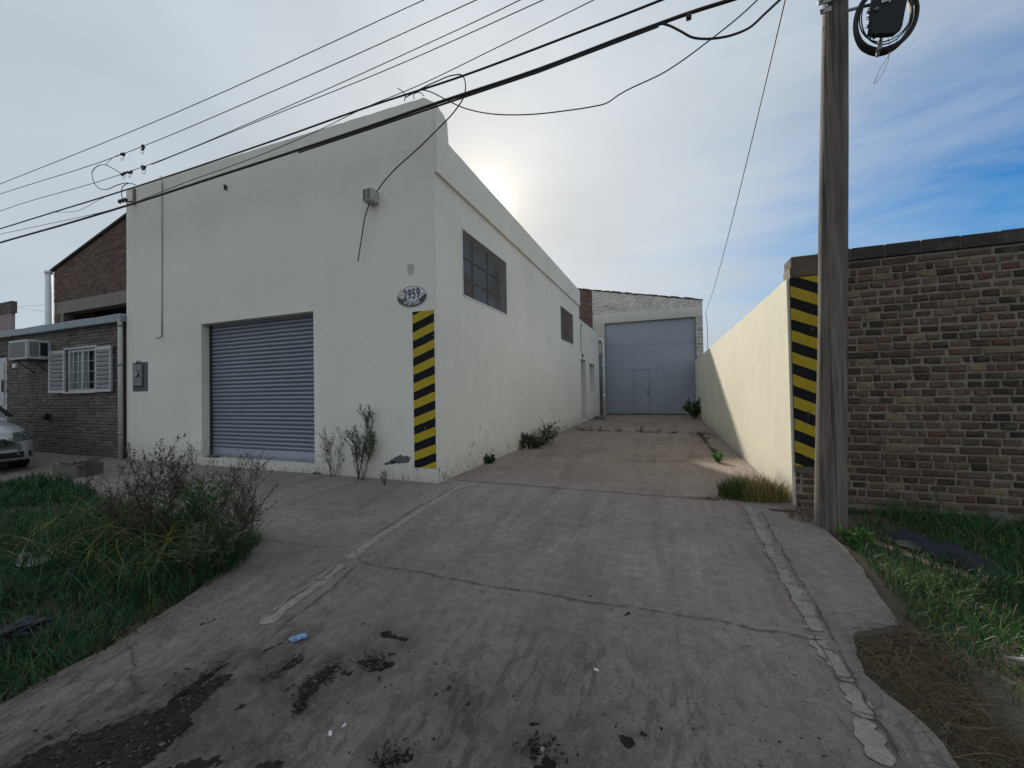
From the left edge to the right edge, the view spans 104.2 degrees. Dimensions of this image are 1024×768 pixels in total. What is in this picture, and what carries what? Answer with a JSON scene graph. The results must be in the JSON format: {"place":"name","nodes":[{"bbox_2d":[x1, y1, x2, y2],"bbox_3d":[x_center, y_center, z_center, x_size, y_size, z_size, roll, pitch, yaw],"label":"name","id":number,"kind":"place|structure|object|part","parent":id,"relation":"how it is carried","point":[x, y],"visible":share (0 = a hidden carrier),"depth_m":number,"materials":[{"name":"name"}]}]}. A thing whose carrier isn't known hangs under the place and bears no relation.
{"place":"outdoors","nodes":[
{"label":"outdoors","id":0,"kind":"place"},
{"bbox_2d":[0,468,99,512],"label":"grass","id":1,"kind":"structure","parent":0,"point":[50,490],"depth_m":5.43,"materials":[{"name":"green plant"}]},
{"bbox_2d":[0,489,279,701],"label":"grass","id":2,"kind":"structure","parent":0,"point":[47,652],"depth_m":2.78,"materials":[{"name":"green plant"}]},
{"bbox_2d":[0,616,53,647],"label":"plastic bag","id":3,"kind":"object","parent":2,"relation":"on","point":[11,628],"visible":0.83,"depth_m":2.33,"materials":[{"name":"grey plastic"}]},
{"bbox_2d":[0,452,450,548],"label":"sidewalk","id":4,"kind":"structure","parent":0,"point":[369,498],"depth_m":5.12,"materials":[{"name":"concrete"}]},
{"bbox_2d":[0,406,34,467],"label":"parked car","id":5,"kind":"object","parent":4,"relation":"on","point":[16,446],"visible":1,"depth_m":7.17,"materials":[{"name":"silver metal"}]},
{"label":"windows","id":6,"kind":"part","parent":5,"relation":"part of","materials":[{"name":"black glass"}]},
{"bbox_2d":[53,459,102,477],"bbox_3d":[-7.393,1.420,6.785,0.750,0.250,0.370,-1,-1,21],"label":"masonry chunk","id":7,"kind":"object","parent":4,"relation":"on","point":[70,467],"visible":0.87,"depth_m":6.63,"materials":[{"name":"brick"}]},
{"bbox_2d":[70,444,110,476],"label":"dry weed","id":8,"kind":"object","parent":4,"relation":"on","point":[94,463],"visible":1,"depth_m":6.59,"materials":[{"name":"brown plant"}]},
{"bbox_2d":[125,442,130,459],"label":"dry weed","id":9,"kind":"object","parent":4,"relation":"on","point":[126,452],"visible":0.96,"depth_m":8.06,"materials":[{"name":"brown plant"}]},
{"bbox_2d":[185,444,202,464],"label":"dry weed","id":10,"kind":"object","parent":4,"relation":"on","point":[192,455],"visible":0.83,"depth_m":7.26,"materials":[{"name":"brown plant"}]},
{"bbox_2d":[313,424,349,475],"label":"dry weed","id":11,"kind":"object","parent":4,"relation":"on","point":[325,439],"visible":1,"depth_m":6.02,"materials":[{"name":"brown plant"}]},
{"bbox_2d":[343,404,376,479],"bbox_3d":[-2.153,0.827,5.754,0.515,1.139,0.477,-1,-1,21],"label":"grey green weed","id":12,"kind":"object","parent":4,"relation":"on","point":[359,451],"visible":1,"depth_m":5.77,"materials":[{"name":"green plant"}]},
{"bbox_2d":[379,469,386,484],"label":"grey green weed","id":13,"kind":"object","parent":4,"relation":"on","point":[384,480],"visible":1,"depth_m":5.45,"materials":[{"name":"green plant"}]},
{"bbox_2d":[0,414,958,767],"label":"driveway","id":14,"kind":"structure","parent":0,"point":[612,544],"depth_m":2.19,"materials":[{"name":"concrete"}]},
{"bbox_2d":[188,449,280,557],"bbox_3d":[-2.218,0.997,3.254,0.543,0.940,0.584,-1,-1,9],"label":"dry weed","id":15,"kind":"object","parent":14,"relation":"on","point":[240,497],"visible":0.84,"depth_m":3.24,"materials":[{"name":"brown plant"}]},
{"bbox_2d":[289,633,308,641],"bbox_3d":[-1.207,1.436,2.259,0.102,0.033,0.045,-1,-1,-16],"label":"crumpled wrapper","id":16,"kind":"object","parent":14,"relation":"on","point":[297,637],"visible":1,"depth_m":2.25,"materials":[{"name":"blue plastic"}]},
{"bbox_2d":[260,481,483,624],"bbox_3d":[-1.024,1.399,3.999,0.244,0.139,3.327,-1,-1,19],"label":"mortar strip","id":17,"kind":"object","parent":14,"relation":"on","point":[277,614],"visible":1,"depth_m":3.00,"materials":[{"name":"grey concrete"}]},
{"bbox_2d":[10,568,801,767],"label":"mud","id":18,"kind":"structure","parent":14,"relation":"on","point":[179,725],"depth_m":1.70,"materials":[{"name":"brown soil"}]},
{"bbox_2d":[1,648,578,767],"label":"leaf debris","id":19,"kind":"object","parent":18,"relation":"on","point":[300,695],"visible":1,"depth_m":1.72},
{"bbox_2d":[483,453,495,462],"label":"green weed","id":20,"kind":"object","parent":14,"relation":"on","point":[492,459],"visible":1,"depth_m":6.85,"materials":[{"name":"green plant"}]},
{"bbox_2d":[126,430,904,762],"bbox_3d":[0.937,1.434,6.782,5.626,0.205,11.035,-1,-1,21],"label":"pavement crack","id":21,"kind":"object","parent":14,"relation":"on","point":[632,606],"visible":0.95,"depth_m":2.46,"materials":[{"name":"grey concrete"}]},
{"bbox_2d":[519,432,537,447],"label":"green weed","id":22,"kind":"object","parent":14,"relation":"on","point":[525,440],"visible":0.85,"depth_m":8.54,"materials":[{"name":"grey plant"}]},
{"bbox_2d":[525,432,547,447],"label":"green weed","id":23,"kind":"object","parent":14,"relation":"on","point":[539,442],"visible":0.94,"depth_m":8.54,"materials":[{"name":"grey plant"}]},
{"bbox_2d":[202,549,873,767],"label":"grit","id":24,"kind":"object","parent":14,"relation":"on","point":[528,684],"visible":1,"depth_m":1.69,"materials":[{"name":"gravel"}]},
{"bbox_2d":[533,420,563,444],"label":"green weed","id":25,"kind":"object","parent":14,"relation":"on","point":[547,433],"visible":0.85,"depth_m":9.01,"materials":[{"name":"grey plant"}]},
{"bbox_2d":[582,429,722,457],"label":"joint grass","id":26,"kind":"structure","parent":14,"relation":"on","point":[714,450],"depth_m":10.24,"materials":[{"name":"green plant"}]},
{"bbox_2d":[683,398,700,418],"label":"green shrub","id":27,"kind":"object","parent":14,"relation":"on","point":[694,410],"visible":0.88,"depth_m":15.67,"materials":[{"name":"green plant"}]},
{"bbox_2d":[689,495,732,500],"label":"leaf litter","id":28,"kind":"object","parent":14,"relation":"on","point":[709,498],"visible":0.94,"depth_m":4.46,"materials":[{"name":"brown plant"}]},
{"bbox_2d":[710,452,723,461],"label":"lime weed","id":29,"kind":"object","parent":14,"relation":"on","point":[716,457],"visible":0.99,"depth_m":6.60,"materials":[{"name":"green plant"}]},
{"bbox_2d":[713,468,790,502],"bbox_3d":[2.662,1.086,4.434,0.906,0.403,0.638,-1,-1,-1],"label":"golden tuft","id":30,"kind":"object","parent":14,"relation":"on","point":[752,489],"visible":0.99,"depth_m":4.36,"materials":[{"name":"green plant"}]},
{"bbox_2d":[769,509,795,512],"bbox_3d":[2.697,1.262,3.977,0.220,0.012,0.034,-1,-1,21],"label":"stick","id":31,"kind":"object","parent":14,"relation":"on","point":[782,510],"visible":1,"depth_m":3.97,"materials":[{"name":"brown wood"}]},
{"bbox_2d":[785,506,813,522],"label":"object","id":32,"kind":"structure","parent":14,"relation":"on","point":[802,512],"depth_m":3.82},
{"bbox_2d":[741,505,895,765],"bbox_3d":[1.900,1.318,2.811,0.138,0.120,2.983,-1,-1,22],"label":"mortar strip","id":33,"kind":"object","parent":14,"relation":"on","point":[870,738],"visible":1,"depth_m":1.88,"materials":[{"name":"grey concrete"}]},
{"bbox_2d":[0,481,1023,767],"bbox_3d":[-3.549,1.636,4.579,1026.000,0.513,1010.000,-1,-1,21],"label":"ground","id":34,"kind":"structure","parent":0,"point":[884,593],"depth_m":2.13,"materials":[{"name":"soil"}]},
{"bbox_2d":[14,551,51,569],"bbox_3d":[-3.823,1.424,3.180,0.447,0.158,0.201,-2,-1,39],"label":"plastic bag","id":35,"kind":"object","parent":34,"relation":"on","point":[29,559],"visible":0.38,"depth_m":3.15,"materials":[{"name":"grey plastic"}]},
{"bbox_2d":[0,313,126,458],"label":"brick house","id":36,"kind":"structure","parent":34,"relation":"on","point":[78,390],"depth_m":8.93,"materials":[{"name":"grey brick"}]},
{"bbox_2d":[0,357,6,421],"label":"door","id":37,"kind":"structure","parent":36,"relation":"in","point":[3,363],"depth_m":10.18,"materials":[{"name":"white paint"}]},
{"bbox_2d":[0,301,16,331],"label":"brick chimney","id":38,"kind":"object","parent":36,"relation":"on","point":[8,310],"visible":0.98,"depth_m":18.96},
{"bbox_2d":[9,339,51,372],"bbox_3d":[-11.197,-0.632,9.273,0.854,0.728,0.416,-1,-1,21],"label":"air conditioner","id":39,"kind":"object","parent":36,"relation":"attached to","point":[27,350],"visible":0.95,"depth_m":9.11,"materials":[{"name":"metal"}]},
{"bbox_2d":[42,413,51,420],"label":"wall weed","id":40,"kind":"object","parent":36,"relation":"attached to","point":[47,417],"depth_m":9.21,"materials":[{"name":"green plant"}]},
{"bbox_2d":[62,345,98,393],"bbox_3d":[-9.492,-0.307,8.826,1.340,1.025,0.170,-1,-1,21],"label":"window","id":41,"kind":"structure","parent":36,"relation":"in","point":[81,361],"depth_m":8.85,"materials":[{"name":"white paint"}]},
{"bbox_2d":[44,213,126,324],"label":"gabled house","id":42,"kind":"structure","parent":34,"relation":"on","point":[90,278],"depth_m":12.60,"materials":[{"name":"red brick"}]},
{"bbox_2d":[85,459,168,534],"bbox_3d":[-3.622,1.086,3.748,0.567,0.796,0.726,-1,-1,-23],"label":"dry weed","id":43,"kind":"object","parent":34,"relation":"on","point":[121,503],"visible":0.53,"depth_m":3.74,"materials":[{"name":"brown plant"}]},
{"bbox_2d":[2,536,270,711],"bbox_3d":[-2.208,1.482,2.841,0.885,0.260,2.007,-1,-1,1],"label":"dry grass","id":44,"kind":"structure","parent":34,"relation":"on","point":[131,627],"depth_m":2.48,"materials":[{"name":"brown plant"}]},
{"bbox_2d":[0,483,275,604],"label":"tall grass","id":45,"kind":"structure","parent":34,"relation":"on","point":[71,556],"depth_m":3.15,"materials":[{"name":"green plant"}]},
{"bbox_2d":[79,431,198,547],"bbox_3d":[-3.183,0.944,3.494,0.710,1.030,0.805,-1,-1,-24],"label":"dry weed","id":46,"kind":"object","parent":34,"relation":"on","point":[171,485],"visible":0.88,"depth_m":3.54,"materials":[{"name":"brown plant"}]},
{"bbox_2d":[0,483,306,588],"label":"dry stalks","id":47,"kind":"object","parent":34,"relation":"on","point":[117,539],"visible":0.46,"depth_m":3.23,"materials":[{"name":"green plant"}]},
{"bbox_2d":[158,431,196,526],"bbox_3d":[-3.316,0.980,3.961,0.237,0.998,0.381,-1,-1,21],"label":"dry weed","id":48,"kind":"object","parent":34,"relation":"on","point":[181,465],"visible":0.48,"depth_m":4.01,"materials":[{"name":"brown plant"}]},
{"bbox_2d":[153,465,239,545],"bbox_3d":[-2.715,1.107,3.467,0.545,0.726,0.638,-1,-1,-13],"label":"green weed","id":49,"kind":"object","parent":34,"relation":"on","point":[194,508],"visible":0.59,"depth_m":3.38,"materials":[{"name":"green plant"}]},
{"bbox_2d":[166,501,260,576],"bbox_3d":[-2.284,1.190,3.119,0.484,0.603,0.749,-1,-1,9],"label":"green weed","id":50,"kind":"object","parent":34,"relation":"on","point":[210,536],"visible":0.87,"depth_m":3.02,"materials":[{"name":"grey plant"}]},
{"bbox_2d":[126,98,580,482],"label":"commercial building","id":51,"kind":"structure","parent":34,"relation":"on","point":[269,313],"depth_m":6.70,"materials":[{"name":"beige paint"}]},
{"bbox_2d":[118,188,135,204],"bbox_3d":[-7.706,-3.790,8.009,0.280,0.355,0.218,-1,-1,21],"label":"cable bracket","id":52,"kind":"object","parent":51,"relation":"attached to","point":[133,196],"visible":0.87,"depth_m":8.08,"materials":[{"name":"metal"}]},
{"bbox_2d":[133,361,147,390],"bbox_3d":[-7.451,-0.162,7.981,0.490,0.612,0.127,-1,-1,21],"label":"meter box","id":53,"kind":"object","parent":51,"relation":"attached to","point":[140,376],"visible":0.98,"depth_m":7.93,"materials":[{"name":"metal"}]},
{"bbox_2d":[362,187,378,205],"bbox_3d":[-2.072,-2.744,5.840,0.163,0.180,0.173,-1,-1,21],"label":"cable box","id":54,"kind":"object","parent":51,"relation":"attached to","point":[370,195],"visible":1,"depth_m":5.78,"materials":[{"name":"plastic"}]},
{"bbox_2d":[357,203,369,260],"bbox_3d":[-2.190,-2.239,5.890,0.244,0.832,0.016,-1,-1,21],"label":"service wire","id":55,"kind":"object","parent":54,"relation":"hanging from","point":[362,231],"visible":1,"depth_m":5.89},
{"bbox_2d":[397,286,426,306],"bbox_3d":[-1.421,-1.243,5.657,0.490,0.290,0.018,-1,-1,21],"label":"number plaque","id":56,"kind":"object","parent":51,"relation":"attached to","point":[411,296],"visible":1,"depth_m":5.65,"materials":[{"name":"white ceramic"}]},
{"bbox_2d":[461,227,507,315],"bbox_3d":[-0.517,-1.915,7.158,0.172,1.080,1.880,-1,-1,21],"label":"side window","id":57,"kind":"structure","parent":51,"relation":"in","point":[481,282],"depth_m":7.07,"materials":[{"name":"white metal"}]},
{"bbox_2d":[560,305,573,344],"bbox_3d":[1.708,-1.857,12.896,0.172,1.050,1.750,-1,-1,21],"label":"side window","id":58,"kind":"structure","parent":51,"relation":"in","point":[565,324],"depth_m":12.95,"materials":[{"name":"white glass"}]},
{"bbox_2d":[579,319,605,422],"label":"annex building","id":59,"kind":"structure","parent":34,"relation":"on","point":[592,374],"depth_m":16.96,"materials":[{"name":"white paint"}]},
{"bbox_2d":[578,288,703,414],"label":"warehouse","id":60,"kind":"structure","parent":34,"relation":"on","point":[653,349],"depth_m":18.88,"materials":[{"name":"metal"}]},
{"bbox_2d":[695,279,795,505],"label":"boundary wall","id":61,"kind":"structure","parent":34,"relation":"on","point":[743,376],"depth_m":5.75,"materials":[{"name":"beige paint"}]},
{"bbox_2d":[814,0,870,536],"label":"utility pole","id":62,"kind":"object","parent":34,"relation":"on","point":[831,477],"visible":0.94,"depth_m":3.48,"materials":[{"name":"brown wood"}]},
{"bbox_2d":[0,0,423,183],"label":"overhead wire","id":63,"kind":"object","parent":62,"relation":"attached to","point":[234,86],"visible":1,"depth_m":6.29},
{"bbox_2d":[1,0,476,193],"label":"overhead wire","id":64,"kind":"object","parent":62,"relation":"attached to","point":[123,154],"visible":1,"depth_m":6.12,"materials":[{"name":"black metal"}]},
{"bbox_2d":[1,0,519,210],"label":"overhead wire","id":65,"kind":"object","parent":62,"relation":"attached to","point":[142,167],"visible":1,"depth_m":5.95,"materials":[{"name":"black metal"}]},
{"bbox_2d":[92,164,135,203],"bbox_3d":[-7.553,-3.763,7.554,1.462,0.990,0.014,-1,-1,21],"label":"service wire","id":66,"kind":"object","parent":65,"relation":"hanging from","point":[113,186],"visible":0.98,"depth_m":7.54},
{"bbox_2d":[0,0,663,228],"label":"overhead cable","id":67,"kind":"object","parent":62,"relation":"attached to","point":[520,54],"visible":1,"depth_m":5.12,"materials":[{"name":"black rubber"}]},
{"bbox_2d":[151,0,542,164],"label":"overhead wire","id":68,"kind":"object","parent":62,"relation":"attached to","point":[364,78],"visible":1,"depth_m":5.36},
{"bbox_2d":[141,0,593,199],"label":"overhead wire","id":69,"kind":"object","parent":62,"relation":"attached to","point":[393,95],"visible":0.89,"depth_m":5.08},
{"bbox_2d":[0,0,736,242],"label":"overhead cable","id":70,"kind":"object","parent":62,"relation":"attached to","point":[632,34],"visible":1,"depth_m":4.82,"materials":[{"name":"black rubber"}]},
{"bbox_2d":[2,211,103,233],"bbox_3d":[-21.047,-3.876,12.723,30.819,1.953,0.010,-1,-1,21],"label":"overhead wire","id":71,"kind":"object","parent":70,"relation":"attached to","point":[51,223],"visible":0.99,"depth_m":8.26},
{"bbox_2d":[662,0,780,39],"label":"overhead cable","id":72,"kind":"object","parent":70,"relation":"hanging from","point":[725,36],"visible":1,"depth_m":3.76,"materials":[{"name":"black rubber"}]},
{"bbox_2d":[705,0,785,347],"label":"service wire","id":73,"kind":"object","parent":70,"relation":"hanging from","point":[751,141],"visible":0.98,"depth_m":5.21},
{"bbox_2d":[423,0,757,115],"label":"service wire","id":74,"kind":"object","parent":62,"relation":"attached to","point":[615,96],"visible":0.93,"depth_m":4.19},
{"bbox_2d":[853,0,919,81],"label":"cable coil","id":75,"kind":"object","parent":62,"relation":"hanging from","point":[879,50],"visible":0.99,"depth_m":3.28,"materials":[{"name":"rubber"}]},
{"bbox_2d":[865,0,906,39],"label":"splice box","id":76,"kind":"object","parent":75,"relation":"hanging from","point":[885,18],"visible":1,"depth_m":3.19,"materials":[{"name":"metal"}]},
{"bbox_2d":[832,525,875,544],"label":"lime weed","id":77,"kind":"object","parent":34,"relation":"on","point":[841,528],"visible":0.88,"depth_m":3.24,"materials":[{"name":"green plant"}]},
{"bbox_2d":[783,228,1023,518],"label":"brick wall","id":78,"kind":"structure","parent":34,"relation":"on","point":[935,341],"depth_m":3.83,"materials":[{"name":"brown brick"}]},
{"bbox_2d":[827,605,1023,767],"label":"dry roots","id":79,"kind":"object","parent":34,"relation":"on","point":[930,668],"visible":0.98,"depth_m":1.74,"materials":[{"name":"brown plant"}]},
{"bbox_2d":[835,496,1023,767],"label":"grass","id":80,"kind":"structure","parent":34,"relation":"on","point":[1012,558],"depth_m":2.57,"materials":[{"name":"green plant"}]},
{"bbox_2d":[879,529,1016,578],"bbox_3d":[3.170,1.216,2.956,0.237,0.105,0.748,-1,-1,-8],"label":"tarpaulin","id":81,"kind":"object","parent":80,"relation":"on","point":[907,538],"visible":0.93,"depth_m":2.88,"materials":[{"name":"black plastic"}]},
{"bbox_2d":[845,614,1023,767],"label":"dry grass","id":82,"kind":"structure","parent":34,"relation":"on","point":[983,732],"depth_m":1.73,"materials":[{"name":"plant"}]},
{"bbox_2d":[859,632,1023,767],"bbox_3d":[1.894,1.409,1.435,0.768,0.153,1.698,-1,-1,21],"label":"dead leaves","id":83,"kind":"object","parent":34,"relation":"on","point":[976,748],"visible":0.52,"depth_m":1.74,"materials":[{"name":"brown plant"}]},
{"bbox_2d":[975,511,1020,527],"bbox_3d":[4.248,1.184,3.471,0.333,0.135,0.207,-1,-1,-11],"label":"rubble stone","id":84,"kind":"object","parent":34,"relation":"on","point":[1001,515],"visible":0.45,"depth_m":3.44,"materials":[{"name":"grey stone"}]},
{"bbox_2d":[0,0,1023,352],"label":"sky","id":85,"kind":"structure","parent":0,"point":[637,191],"materials":[{"name":"blue"}]},
{"bbox_2d":[594,416,610,419],"bbox_3d":[3.685,1.391,16.203,0.700,0.130,0.700,-1,-1,21],"label":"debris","id":86,"kind":"object","parent":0,"point":[599,417],"visible":0.93,"depth_m":16.20,"materials":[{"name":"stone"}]},
{"bbox_2d":[1004,654,1023,666],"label":"rubble stone","id":87,"kind":"object","parent":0,"point":[1018,660],"visible":1,"depth_m":1.87,"materials":[{"name":"grey stone"}]},
{"bbox_3d":[-1.444,-3.781,5.207,0.131,0.212,0.010,-1,-1,21],"label":"service wire","id":88,"kind":"object","parent":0,"visible":0},
{"bbox_2d":[376,74,465,191],"bbox_3d":[-1.190,-3.199,5.103,1.371,1.238,0.015,-1,-1,21],"label":"service wire","id":89,"kind":"object","parent":88,"relation":"hanging from","point":[435,130],"visible":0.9,"depth_m":5.04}
]}

